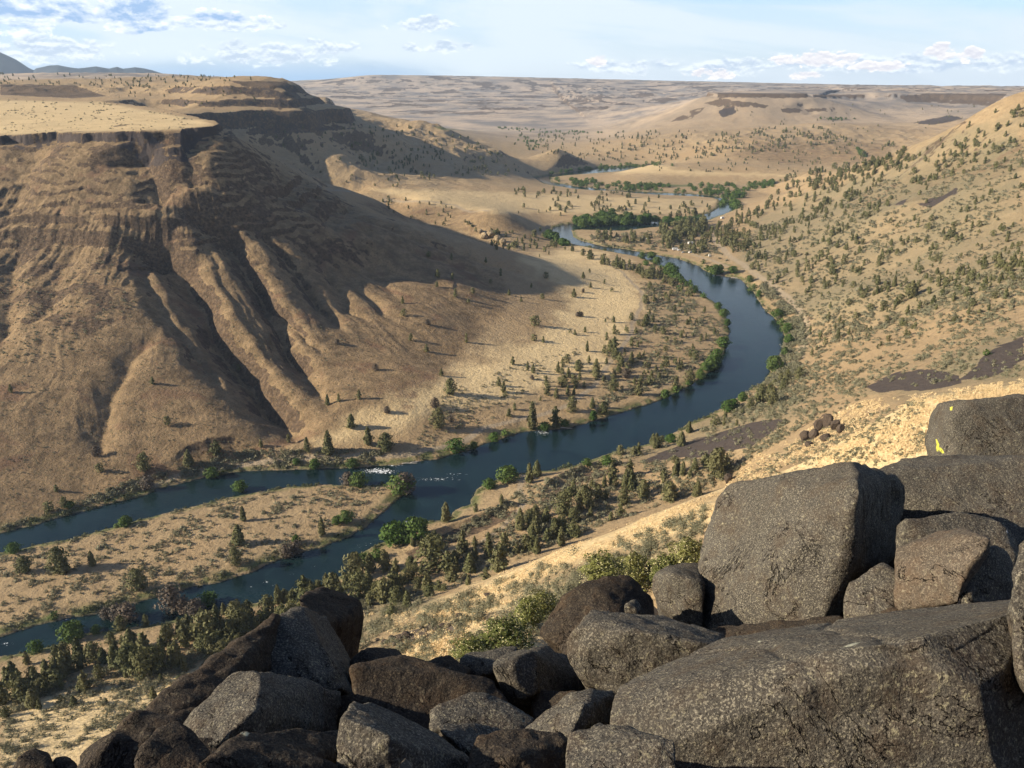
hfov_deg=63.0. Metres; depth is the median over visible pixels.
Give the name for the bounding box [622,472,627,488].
juniper tree
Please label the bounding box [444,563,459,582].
juniper tree
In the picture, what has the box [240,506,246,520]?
juniper tree
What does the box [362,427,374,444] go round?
juniper tree
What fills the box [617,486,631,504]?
juniper tree
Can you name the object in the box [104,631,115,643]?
juniper tree
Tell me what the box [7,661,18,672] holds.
juniper tree
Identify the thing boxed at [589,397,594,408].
juniper tree
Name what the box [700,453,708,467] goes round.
juniper tree
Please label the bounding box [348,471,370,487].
leafy tree
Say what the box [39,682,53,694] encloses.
juniper tree
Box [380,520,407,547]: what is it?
leafy tree
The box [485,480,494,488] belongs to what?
leafy tree
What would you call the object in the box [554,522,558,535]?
juniper tree
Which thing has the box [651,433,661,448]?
juniper tree
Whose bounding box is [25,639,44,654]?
leafy tree
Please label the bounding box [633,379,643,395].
juniper tree
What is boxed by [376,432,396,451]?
juniper tree
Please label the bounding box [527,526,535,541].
juniper tree
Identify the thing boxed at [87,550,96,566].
juniper tree
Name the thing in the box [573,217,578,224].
leafy tree
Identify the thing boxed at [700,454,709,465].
juniper tree
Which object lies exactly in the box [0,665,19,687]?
juniper tree
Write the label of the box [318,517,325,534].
juniper tree
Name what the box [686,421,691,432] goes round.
juniper tree
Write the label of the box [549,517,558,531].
juniper tree
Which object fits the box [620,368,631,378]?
bare shrub
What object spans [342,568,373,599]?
juniper tree
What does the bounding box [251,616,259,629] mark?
juniper tree
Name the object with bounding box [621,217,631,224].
leafy tree
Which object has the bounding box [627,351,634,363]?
juniper tree
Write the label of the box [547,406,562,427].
juniper tree
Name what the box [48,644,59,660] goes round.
juniper tree
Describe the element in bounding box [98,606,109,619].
bare shrub
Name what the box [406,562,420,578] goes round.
juniper tree
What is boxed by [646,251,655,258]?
leafy tree
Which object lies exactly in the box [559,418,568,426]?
leafy tree
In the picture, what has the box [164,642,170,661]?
juniper tree
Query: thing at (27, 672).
juniper tree
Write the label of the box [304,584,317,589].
juniper tree
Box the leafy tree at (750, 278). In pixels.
[746,275,754,281]
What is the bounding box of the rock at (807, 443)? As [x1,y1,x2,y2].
[804,441,813,446]
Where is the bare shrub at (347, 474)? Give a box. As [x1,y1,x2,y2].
[338,471,354,485]
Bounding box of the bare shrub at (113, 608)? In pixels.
[106,602,124,621]
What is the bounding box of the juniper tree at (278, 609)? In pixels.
[274,603,288,613]
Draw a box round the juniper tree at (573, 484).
[569,479,576,495]
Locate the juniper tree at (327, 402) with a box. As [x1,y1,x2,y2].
[325,394,329,405]
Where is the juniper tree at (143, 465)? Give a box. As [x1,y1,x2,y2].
[131,451,153,471]
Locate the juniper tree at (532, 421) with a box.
[526,401,537,429]
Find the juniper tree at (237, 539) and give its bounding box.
[231,524,245,545]
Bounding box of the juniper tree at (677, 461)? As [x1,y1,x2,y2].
[672,457,680,472]
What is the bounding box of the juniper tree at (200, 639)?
[194,633,213,654]
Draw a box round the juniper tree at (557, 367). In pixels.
[556,361,559,372]
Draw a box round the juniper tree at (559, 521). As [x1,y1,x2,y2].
[557,516,565,531]
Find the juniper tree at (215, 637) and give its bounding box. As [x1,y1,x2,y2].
[209,629,225,648]
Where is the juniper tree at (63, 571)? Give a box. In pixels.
[54,555,69,574]
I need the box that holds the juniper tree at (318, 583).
[313,579,321,586]
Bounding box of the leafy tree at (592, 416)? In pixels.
[589,410,598,420]
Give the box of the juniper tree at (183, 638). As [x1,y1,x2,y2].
[171,621,195,647]
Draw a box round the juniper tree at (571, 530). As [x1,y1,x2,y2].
[565,522,578,538]
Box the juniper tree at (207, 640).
[201,634,215,651]
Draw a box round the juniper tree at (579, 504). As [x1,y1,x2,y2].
[575,494,584,509]
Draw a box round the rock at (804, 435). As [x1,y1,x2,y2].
[800,430,809,442]
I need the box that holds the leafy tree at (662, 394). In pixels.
[659,389,668,398]
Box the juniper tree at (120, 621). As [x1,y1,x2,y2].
[111,614,127,630]
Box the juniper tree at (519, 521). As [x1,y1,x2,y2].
[515,507,525,529]
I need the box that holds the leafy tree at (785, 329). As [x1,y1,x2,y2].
[779,322,794,332]
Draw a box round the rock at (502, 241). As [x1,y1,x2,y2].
[499,238,506,245]
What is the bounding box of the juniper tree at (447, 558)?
[438,551,458,572]
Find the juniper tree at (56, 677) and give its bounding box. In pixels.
[48,669,65,687]
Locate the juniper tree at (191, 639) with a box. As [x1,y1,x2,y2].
[185,625,196,641]
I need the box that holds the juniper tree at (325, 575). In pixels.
[322,573,327,586]
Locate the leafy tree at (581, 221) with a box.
[577,219,588,226]
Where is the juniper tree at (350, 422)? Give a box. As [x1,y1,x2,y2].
[347,415,353,428]
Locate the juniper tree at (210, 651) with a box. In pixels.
[202,644,216,659]
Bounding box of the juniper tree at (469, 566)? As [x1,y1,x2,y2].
[462,552,476,572]
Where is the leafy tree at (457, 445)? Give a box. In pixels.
[444,437,469,453]
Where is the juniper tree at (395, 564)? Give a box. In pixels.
[391,558,401,571]
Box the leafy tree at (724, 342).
[715,336,732,347]
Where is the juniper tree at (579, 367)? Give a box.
[573,359,583,371]
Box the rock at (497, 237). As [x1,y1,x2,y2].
[494,235,501,241]
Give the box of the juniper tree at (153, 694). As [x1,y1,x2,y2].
[149,686,156,698]
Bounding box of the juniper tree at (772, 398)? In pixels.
[764,388,778,404]
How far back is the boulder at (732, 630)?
5.98 m
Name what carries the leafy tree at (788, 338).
on the terrain at (328, 248)
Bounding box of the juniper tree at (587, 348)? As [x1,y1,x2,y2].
[585,340,588,351]
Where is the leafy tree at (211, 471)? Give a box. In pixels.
[203,466,218,478]
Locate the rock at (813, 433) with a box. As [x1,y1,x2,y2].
[809,429,818,439]
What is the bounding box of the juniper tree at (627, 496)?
[620,491,630,503]
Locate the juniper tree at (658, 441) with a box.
[652,433,660,447]
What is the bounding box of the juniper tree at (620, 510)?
[615,501,625,515]
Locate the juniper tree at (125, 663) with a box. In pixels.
[110,642,137,673]
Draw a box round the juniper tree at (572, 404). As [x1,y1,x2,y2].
[564,395,579,412]
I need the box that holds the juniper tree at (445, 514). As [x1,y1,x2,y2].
[441,502,452,522]
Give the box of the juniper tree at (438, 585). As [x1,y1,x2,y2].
[433,579,442,590]
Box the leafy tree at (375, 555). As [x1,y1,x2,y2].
[370,548,382,561]
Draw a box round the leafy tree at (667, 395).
[661,389,670,397]
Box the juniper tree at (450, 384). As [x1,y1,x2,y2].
[443,378,456,394]
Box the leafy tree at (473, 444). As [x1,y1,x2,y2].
[469,441,477,449]
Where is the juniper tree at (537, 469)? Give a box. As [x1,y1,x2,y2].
[532,460,541,476]
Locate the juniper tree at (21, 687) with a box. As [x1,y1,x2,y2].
[10,676,32,703]
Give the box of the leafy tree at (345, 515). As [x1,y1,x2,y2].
[338,509,354,523]
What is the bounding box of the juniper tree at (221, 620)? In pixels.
[217,616,224,638]
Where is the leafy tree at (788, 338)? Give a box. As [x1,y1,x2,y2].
[784,334,794,342]
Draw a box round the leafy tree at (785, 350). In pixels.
[780,347,788,354]
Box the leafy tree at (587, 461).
[581,458,591,465]
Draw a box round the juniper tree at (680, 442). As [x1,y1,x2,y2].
[676,431,685,446]
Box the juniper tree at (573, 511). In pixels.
[567,507,582,522]
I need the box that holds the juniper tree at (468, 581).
[465,575,471,584]
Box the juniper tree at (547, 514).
[543,506,552,522]
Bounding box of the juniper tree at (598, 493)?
[592,484,602,499]
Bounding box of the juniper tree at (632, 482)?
[627,470,638,490]
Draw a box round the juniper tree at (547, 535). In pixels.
[542,528,555,543]
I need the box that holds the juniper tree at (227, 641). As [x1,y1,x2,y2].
[220,638,230,650]
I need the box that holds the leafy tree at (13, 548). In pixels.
[3,541,23,553]
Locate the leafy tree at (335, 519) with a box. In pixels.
[331,515,343,524]
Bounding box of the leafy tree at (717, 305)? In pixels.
[714,302,722,308]
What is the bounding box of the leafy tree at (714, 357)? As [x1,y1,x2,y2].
[704,354,721,364]
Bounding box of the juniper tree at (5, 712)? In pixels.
[0,705,13,718]
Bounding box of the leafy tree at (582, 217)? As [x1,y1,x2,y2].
[577,216,589,224]
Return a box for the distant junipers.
[0,72,1023,703]
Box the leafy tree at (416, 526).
[400,515,430,541]
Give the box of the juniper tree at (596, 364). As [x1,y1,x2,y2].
[589,359,602,375]
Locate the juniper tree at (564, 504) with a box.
[551,489,576,516]
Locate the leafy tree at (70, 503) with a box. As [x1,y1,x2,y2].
[64,500,75,508]
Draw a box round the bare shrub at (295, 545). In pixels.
[287,540,304,555]
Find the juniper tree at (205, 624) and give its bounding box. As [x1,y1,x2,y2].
[186,609,222,647]
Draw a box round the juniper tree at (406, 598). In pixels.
[401,589,411,607]
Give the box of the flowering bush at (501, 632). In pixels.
[467,613,537,649]
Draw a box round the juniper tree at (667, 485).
[663,481,677,495]
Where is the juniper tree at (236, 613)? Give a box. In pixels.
[224,606,251,628]
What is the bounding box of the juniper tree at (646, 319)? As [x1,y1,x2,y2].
[642,314,650,325]
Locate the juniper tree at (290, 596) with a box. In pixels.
[285,591,297,607]
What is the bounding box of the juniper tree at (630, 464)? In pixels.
[624,459,634,473]
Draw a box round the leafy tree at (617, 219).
[611,215,621,223]
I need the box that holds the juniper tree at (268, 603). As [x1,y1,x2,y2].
[258,594,276,615]
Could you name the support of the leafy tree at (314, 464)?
on the terrain at (328, 248)
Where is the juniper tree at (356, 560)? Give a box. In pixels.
[339,551,365,580]
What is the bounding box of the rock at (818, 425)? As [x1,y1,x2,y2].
[814,420,822,430]
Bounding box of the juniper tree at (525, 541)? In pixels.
[518,534,529,551]
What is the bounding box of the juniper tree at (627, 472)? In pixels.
[621,468,628,488]
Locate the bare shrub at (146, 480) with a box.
[138,475,155,490]
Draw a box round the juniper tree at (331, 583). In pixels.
[323,572,345,593]
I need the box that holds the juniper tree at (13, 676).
[7,672,17,693]
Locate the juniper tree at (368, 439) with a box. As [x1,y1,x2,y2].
[364,426,372,445]
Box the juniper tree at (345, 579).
[341,574,350,589]
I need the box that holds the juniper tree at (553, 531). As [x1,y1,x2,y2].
[550,526,557,540]
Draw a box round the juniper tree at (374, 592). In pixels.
[369,579,377,599]
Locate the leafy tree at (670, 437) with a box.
[664,434,674,442]
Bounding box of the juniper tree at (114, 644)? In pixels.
[107,639,119,652]
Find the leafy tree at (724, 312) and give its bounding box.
[718,308,730,316]
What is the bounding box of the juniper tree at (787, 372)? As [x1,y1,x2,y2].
[781,369,791,379]
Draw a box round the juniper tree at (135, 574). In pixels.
[122,566,147,592]
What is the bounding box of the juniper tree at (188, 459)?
[182,449,194,466]
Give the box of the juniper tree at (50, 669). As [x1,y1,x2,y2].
[45,663,56,682]
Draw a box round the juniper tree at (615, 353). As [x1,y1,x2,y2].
[610,347,621,359]
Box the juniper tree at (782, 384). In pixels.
[779,378,784,389]
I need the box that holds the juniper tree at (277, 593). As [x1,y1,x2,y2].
[273,585,282,604]
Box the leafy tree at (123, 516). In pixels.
[117,515,132,527]
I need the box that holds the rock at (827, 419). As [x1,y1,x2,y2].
[822,414,833,427]
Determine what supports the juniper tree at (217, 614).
on the terrain at (328, 248)
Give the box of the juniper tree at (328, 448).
[321,430,334,455]
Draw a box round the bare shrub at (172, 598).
[152,583,185,614]
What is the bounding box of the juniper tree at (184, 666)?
[179,661,189,672]
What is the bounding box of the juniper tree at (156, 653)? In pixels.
[142,645,169,673]
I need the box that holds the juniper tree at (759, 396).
[752,384,766,402]
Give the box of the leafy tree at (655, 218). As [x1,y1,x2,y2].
[650,215,660,222]
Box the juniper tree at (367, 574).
[362,569,375,591]
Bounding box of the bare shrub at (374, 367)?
[372,363,378,370]
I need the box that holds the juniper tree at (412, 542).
[410,535,415,546]
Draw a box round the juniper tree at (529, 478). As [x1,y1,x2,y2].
[525,463,533,482]
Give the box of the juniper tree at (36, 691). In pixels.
[33,686,41,698]
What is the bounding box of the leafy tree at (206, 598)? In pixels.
[196,590,218,607]
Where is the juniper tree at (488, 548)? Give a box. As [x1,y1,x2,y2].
[483,532,492,557]
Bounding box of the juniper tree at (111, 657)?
[106,646,120,669]
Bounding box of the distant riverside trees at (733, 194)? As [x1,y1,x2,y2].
[47,116,991,620]
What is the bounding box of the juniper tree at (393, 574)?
[386,567,401,587]
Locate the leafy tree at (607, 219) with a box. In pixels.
[602,217,611,224]
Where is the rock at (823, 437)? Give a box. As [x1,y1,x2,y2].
[819,433,830,441]
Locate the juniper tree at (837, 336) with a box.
[835,328,840,339]
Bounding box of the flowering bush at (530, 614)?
[511,596,547,629]
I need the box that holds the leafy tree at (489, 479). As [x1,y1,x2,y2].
[482,477,497,489]
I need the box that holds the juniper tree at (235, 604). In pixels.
[224,599,245,619]
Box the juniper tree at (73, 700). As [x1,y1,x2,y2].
[68,695,77,706]
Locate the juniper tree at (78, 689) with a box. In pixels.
[75,674,89,692]
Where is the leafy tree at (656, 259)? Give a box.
[651,256,662,264]
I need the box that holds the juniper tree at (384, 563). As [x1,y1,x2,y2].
[377,549,392,573]
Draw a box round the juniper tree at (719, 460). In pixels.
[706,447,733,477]
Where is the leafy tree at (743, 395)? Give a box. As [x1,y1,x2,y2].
[738,391,747,401]
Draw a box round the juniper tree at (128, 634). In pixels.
[119,628,137,647]
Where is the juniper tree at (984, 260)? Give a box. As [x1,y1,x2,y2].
[978,254,987,265]
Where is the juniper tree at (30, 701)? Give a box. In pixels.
[24,688,38,709]
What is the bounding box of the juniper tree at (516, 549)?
[512,543,519,553]
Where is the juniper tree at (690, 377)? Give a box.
[682,369,695,382]
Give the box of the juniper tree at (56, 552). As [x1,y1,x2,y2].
[44,546,70,574]
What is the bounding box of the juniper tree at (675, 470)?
[671,463,678,477]
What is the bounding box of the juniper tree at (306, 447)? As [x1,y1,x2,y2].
[302,437,310,451]
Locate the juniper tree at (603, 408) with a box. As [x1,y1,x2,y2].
[597,401,609,413]
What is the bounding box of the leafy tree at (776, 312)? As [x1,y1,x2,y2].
[770,308,784,316]
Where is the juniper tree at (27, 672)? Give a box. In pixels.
[23,665,36,679]
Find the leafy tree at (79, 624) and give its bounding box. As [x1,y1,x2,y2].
[72,620,85,633]
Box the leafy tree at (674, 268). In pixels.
[668,265,680,272]
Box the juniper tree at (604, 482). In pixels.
[602,474,606,487]
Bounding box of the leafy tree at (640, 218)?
[636,214,644,223]
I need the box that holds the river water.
[0,164,783,655]
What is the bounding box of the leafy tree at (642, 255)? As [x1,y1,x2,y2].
[638,252,645,258]
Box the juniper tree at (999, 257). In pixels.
[993,252,1002,267]
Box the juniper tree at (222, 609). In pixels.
[220,602,226,614]
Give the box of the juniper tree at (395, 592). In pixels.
[388,585,403,604]
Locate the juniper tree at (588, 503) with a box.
[583,498,593,510]
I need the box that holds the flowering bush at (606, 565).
[578,548,633,582]
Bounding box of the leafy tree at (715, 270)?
[710,264,722,274]
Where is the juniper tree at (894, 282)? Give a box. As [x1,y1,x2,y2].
[891,275,896,286]
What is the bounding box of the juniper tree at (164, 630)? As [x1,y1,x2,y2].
[157,624,173,642]
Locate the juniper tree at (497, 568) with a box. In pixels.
[492,550,502,572]
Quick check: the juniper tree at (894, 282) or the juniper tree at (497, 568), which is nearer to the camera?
the juniper tree at (497, 568)
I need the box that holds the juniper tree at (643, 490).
[638,481,648,498]
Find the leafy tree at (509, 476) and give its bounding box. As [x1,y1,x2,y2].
[495,465,519,483]
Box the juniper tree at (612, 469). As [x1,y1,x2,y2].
[605,461,619,478]
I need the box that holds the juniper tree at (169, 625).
[166,623,173,636]
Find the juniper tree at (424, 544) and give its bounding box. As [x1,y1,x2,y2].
[419,534,436,553]
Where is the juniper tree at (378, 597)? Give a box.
[371,578,392,601]
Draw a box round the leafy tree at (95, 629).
[90,624,102,634]
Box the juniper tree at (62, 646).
[58,641,70,652]
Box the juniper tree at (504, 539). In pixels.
[497,532,514,551]
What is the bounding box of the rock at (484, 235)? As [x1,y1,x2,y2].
[481,232,487,238]
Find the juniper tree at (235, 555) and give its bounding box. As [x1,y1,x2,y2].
[228,546,242,566]
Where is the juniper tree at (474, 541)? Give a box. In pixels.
[471,535,477,545]
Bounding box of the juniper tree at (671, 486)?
[661,482,679,503]
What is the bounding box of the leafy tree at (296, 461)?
[291,458,299,464]
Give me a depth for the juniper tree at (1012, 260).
678.88 m
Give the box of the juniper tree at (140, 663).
[124,646,160,680]
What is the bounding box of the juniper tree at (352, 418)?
[345,414,357,428]
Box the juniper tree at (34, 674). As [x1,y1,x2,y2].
[28,667,41,688]
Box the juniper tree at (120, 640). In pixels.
[118,637,123,647]
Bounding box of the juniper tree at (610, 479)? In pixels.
[607,475,612,485]
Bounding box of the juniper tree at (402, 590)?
[400,586,404,594]
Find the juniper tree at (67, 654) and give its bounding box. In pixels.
[63,650,78,674]
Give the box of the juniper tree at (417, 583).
[412,576,422,589]
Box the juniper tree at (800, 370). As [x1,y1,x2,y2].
[793,366,805,377]
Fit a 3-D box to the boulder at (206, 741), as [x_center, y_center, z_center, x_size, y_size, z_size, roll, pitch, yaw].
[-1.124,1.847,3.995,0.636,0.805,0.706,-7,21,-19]
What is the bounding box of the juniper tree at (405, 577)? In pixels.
[400,567,413,584]
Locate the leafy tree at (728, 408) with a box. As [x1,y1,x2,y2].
[721,399,737,411]
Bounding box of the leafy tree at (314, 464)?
[309,458,319,469]
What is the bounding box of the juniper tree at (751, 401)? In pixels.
[746,397,754,407]
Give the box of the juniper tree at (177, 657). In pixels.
[167,640,185,668]
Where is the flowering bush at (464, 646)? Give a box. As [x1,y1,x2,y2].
[446,630,494,659]
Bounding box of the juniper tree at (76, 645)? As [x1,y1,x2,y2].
[71,637,84,659]
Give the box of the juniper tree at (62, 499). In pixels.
[59,496,67,507]
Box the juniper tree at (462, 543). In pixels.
[456,530,470,554]
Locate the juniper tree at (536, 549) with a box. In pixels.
[531,535,540,553]
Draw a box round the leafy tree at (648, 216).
[645,214,651,222]
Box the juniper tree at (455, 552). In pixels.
[450,549,459,559]
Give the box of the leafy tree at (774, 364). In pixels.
[765,355,783,371]
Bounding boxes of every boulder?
[13,748,54,767]
[53,756,77,767]
[77,613,280,767]
[134,721,209,767]
[183,671,341,747]
[198,731,337,767]
[199,730,337,753]
[264,728,337,763]
[269,606,352,695]
[299,587,363,658]
[336,694,353,729]
[336,701,468,767]
[349,655,508,728]
[350,647,401,665]
[399,758,412,767]
[429,655,471,674]
[429,692,533,734]
[437,723,501,755]
[459,646,516,681]
[467,728,567,767]
[493,645,585,716]
[526,688,614,737]
[531,690,575,720]
[539,575,653,654]
[565,724,675,767]
[567,610,724,694]
[610,599,1023,767]
[624,599,640,614]
[652,563,704,626]
[698,462,904,629]
[712,615,843,636]
[843,563,894,618]
[879,454,1023,550]
[880,607,898,612]
[888,557,894,568]
[893,528,989,610]
[895,512,1018,566]
[925,393,1023,455]
[960,545,1013,603]
[1007,541,1023,692]
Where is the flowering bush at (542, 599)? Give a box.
[524,587,559,622]
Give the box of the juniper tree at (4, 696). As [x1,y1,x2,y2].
[0,680,11,705]
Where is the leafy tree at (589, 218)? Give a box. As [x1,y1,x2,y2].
[586,216,593,224]
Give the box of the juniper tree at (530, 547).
[527,539,533,550]
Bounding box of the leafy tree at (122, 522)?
[119,516,132,526]
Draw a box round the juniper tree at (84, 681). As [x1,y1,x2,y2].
[77,670,94,693]
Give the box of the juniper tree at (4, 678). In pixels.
[1,666,7,688]
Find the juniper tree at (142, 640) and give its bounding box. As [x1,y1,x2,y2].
[135,631,156,654]
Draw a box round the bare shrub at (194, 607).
[184,598,206,615]
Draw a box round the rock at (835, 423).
[830,419,840,429]
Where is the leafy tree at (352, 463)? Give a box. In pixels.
[345,458,359,468]
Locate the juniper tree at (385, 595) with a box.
[376,576,392,603]
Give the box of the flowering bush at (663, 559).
[645,551,683,580]
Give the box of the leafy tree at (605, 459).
[600,455,615,465]
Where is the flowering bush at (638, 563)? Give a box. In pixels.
[614,550,653,591]
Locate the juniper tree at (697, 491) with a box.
[691,481,703,496]
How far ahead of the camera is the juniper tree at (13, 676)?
326.45 m
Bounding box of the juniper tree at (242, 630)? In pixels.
[233,619,252,635]
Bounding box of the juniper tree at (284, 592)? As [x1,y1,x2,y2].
[280,589,288,602]
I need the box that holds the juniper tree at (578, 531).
[573,524,582,537]
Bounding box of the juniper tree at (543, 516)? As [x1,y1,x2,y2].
[541,513,546,522]
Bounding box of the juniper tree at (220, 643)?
[213,638,225,651]
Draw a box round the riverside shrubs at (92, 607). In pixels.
[2,165,787,657]
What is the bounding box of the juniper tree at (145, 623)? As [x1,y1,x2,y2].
[140,614,150,626]
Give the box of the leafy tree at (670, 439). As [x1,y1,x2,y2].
[665,433,677,442]
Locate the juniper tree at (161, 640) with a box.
[156,635,167,650]
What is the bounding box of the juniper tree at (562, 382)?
[558,375,569,386]
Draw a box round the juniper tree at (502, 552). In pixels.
[488,543,508,569]
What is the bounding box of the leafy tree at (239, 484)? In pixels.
[234,480,245,489]
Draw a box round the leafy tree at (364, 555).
[359,552,366,566]
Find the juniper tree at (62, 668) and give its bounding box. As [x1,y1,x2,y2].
[56,658,67,679]
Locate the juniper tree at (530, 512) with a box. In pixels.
[523,508,535,524]
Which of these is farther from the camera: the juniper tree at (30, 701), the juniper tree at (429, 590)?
the juniper tree at (429, 590)
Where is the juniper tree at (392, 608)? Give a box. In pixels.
[386,603,397,615]
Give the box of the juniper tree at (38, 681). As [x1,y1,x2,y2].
[32,677,48,691]
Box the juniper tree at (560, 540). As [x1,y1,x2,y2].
[556,526,565,546]
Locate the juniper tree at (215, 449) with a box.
[207,439,221,455]
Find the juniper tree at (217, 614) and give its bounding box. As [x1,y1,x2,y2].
[211,604,221,618]
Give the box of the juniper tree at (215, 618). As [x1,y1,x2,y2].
[209,615,218,634]
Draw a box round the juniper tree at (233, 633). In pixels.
[230,629,237,639]
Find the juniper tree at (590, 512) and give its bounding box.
[587,507,593,516]
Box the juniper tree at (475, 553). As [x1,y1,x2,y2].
[472,544,478,560]
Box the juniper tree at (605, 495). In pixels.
[602,489,608,499]
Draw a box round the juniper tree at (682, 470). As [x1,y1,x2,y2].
[679,461,686,475]
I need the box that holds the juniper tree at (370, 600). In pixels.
[365,591,376,605]
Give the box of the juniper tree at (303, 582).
[293,575,311,595]
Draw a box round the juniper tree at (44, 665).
[40,658,48,681]
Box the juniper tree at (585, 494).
[573,484,594,504]
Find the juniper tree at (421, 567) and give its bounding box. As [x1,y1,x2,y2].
[418,563,425,574]
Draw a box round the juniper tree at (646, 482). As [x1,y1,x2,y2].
[637,479,651,493]
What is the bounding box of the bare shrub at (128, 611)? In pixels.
[114,601,138,623]
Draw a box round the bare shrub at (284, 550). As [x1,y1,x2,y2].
[278,544,293,558]
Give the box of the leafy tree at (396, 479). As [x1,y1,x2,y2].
[384,473,416,495]
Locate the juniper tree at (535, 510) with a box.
[532,503,541,516]
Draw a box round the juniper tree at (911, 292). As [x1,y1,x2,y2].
[903,280,917,298]
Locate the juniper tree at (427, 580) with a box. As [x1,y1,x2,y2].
[421,571,433,591]
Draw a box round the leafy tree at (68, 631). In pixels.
[55,619,84,642]
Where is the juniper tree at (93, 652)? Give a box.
[83,641,100,662]
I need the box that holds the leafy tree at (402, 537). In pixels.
[395,526,411,543]
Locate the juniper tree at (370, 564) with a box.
[365,552,375,572]
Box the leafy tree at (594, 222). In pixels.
[591,217,600,226]
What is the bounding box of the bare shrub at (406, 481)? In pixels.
[391,471,416,495]
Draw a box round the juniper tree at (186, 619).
[180,613,194,626]
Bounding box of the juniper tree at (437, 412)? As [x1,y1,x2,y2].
[428,407,445,428]
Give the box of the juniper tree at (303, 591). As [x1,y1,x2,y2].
[290,589,309,605]
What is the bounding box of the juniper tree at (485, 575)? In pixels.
[480,567,490,579]
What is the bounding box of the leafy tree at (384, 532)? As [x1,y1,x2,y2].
[378,525,396,540]
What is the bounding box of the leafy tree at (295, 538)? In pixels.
[291,534,300,541]
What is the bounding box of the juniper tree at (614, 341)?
[611,336,620,347]
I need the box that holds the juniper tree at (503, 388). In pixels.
[500,381,505,392]
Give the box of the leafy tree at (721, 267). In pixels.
[719,264,723,272]
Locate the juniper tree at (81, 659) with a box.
[74,651,90,671]
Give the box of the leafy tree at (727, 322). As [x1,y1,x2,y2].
[724,319,730,325]
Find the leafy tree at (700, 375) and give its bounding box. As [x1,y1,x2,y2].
[695,371,707,378]
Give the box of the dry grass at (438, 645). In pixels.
[364,378,1023,660]
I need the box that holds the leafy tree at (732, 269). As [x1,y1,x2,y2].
[727,266,739,272]
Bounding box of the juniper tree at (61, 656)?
[55,651,75,671]
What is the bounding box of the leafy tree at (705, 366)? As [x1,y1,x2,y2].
[700,362,710,370]
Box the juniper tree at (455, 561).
[452,556,460,572]
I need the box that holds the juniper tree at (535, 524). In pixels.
[527,520,541,534]
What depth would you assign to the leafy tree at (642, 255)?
1178.81 m
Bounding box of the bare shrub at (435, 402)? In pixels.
[429,397,440,408]
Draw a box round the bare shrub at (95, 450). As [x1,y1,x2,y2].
[89,446,100,455]
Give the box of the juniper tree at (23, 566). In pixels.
[12,555,34,573]
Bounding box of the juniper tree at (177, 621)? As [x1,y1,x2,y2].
[173,617,181,634]
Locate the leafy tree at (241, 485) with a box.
[230,479,248,491]
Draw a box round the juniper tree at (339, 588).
[336,585,347,594]
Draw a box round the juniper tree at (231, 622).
[220,616,243,639]
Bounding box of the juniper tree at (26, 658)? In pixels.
[22,651,31,664]
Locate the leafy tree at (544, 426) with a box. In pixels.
[537,421,551,430]
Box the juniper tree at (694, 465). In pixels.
[691,457,698,471]
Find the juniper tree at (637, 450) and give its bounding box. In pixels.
[635,444,640,455]
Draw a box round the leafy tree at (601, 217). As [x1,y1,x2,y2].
[598,216,605,224]
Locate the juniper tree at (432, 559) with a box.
[414,534,453,573]
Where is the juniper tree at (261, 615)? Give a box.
[253,609,267,623]
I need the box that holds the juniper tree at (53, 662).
[49,656,57,669]
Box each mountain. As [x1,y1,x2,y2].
[0,52,32,73]
[33,65,162,73]
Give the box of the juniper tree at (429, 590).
[423,585,434,596]
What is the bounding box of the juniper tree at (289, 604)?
[286,601,295,610]
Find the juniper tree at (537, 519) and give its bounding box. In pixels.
[529,515,541,532]
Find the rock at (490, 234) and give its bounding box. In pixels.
[487,230,494,237]
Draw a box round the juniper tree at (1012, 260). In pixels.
[1008,254,1017,264]
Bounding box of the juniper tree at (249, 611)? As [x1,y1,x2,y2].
[245,608,253,621]
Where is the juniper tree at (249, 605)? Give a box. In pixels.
[242,599,255,615]
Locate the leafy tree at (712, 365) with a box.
[707,360,717,370]
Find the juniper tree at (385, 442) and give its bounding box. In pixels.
[380,432,390,449]
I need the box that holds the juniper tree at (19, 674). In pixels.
[15,671,25,680]
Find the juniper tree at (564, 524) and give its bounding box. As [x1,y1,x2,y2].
[561,518,568,530]
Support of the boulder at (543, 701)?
on the terrain at (328, 248)
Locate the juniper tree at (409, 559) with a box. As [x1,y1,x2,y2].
[405,555,417,570]
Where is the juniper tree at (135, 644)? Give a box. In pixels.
[125,631,136,647]
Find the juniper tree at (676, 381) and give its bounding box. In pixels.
[672,375,680,389]
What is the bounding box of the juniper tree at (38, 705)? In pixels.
[35,699,41,709]
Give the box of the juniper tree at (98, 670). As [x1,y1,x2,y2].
[92,663,106,679]
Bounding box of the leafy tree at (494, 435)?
[488,432,499,441]
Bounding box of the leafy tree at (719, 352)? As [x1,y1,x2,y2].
[710,348,725,359]
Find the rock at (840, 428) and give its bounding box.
[836,424,844,432]
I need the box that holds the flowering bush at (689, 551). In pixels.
[666,536,702,563]
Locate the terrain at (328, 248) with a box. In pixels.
[0,72,1023,767]
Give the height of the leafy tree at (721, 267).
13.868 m
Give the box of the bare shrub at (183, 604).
[176,596,189,614]
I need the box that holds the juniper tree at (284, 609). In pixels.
[279,607,288,614]
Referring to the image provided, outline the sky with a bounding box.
[0,0,1023,85]
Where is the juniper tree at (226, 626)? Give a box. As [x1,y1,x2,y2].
[222,621,234,638]
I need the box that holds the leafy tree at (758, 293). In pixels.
[756,290,761,296]
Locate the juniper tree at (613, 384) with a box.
[608,378,618,390]
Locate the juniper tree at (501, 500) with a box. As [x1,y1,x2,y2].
[499,494,504,504]
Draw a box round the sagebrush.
[0,99,1023,767]
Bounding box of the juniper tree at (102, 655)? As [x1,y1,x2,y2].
[95,647,107,664]

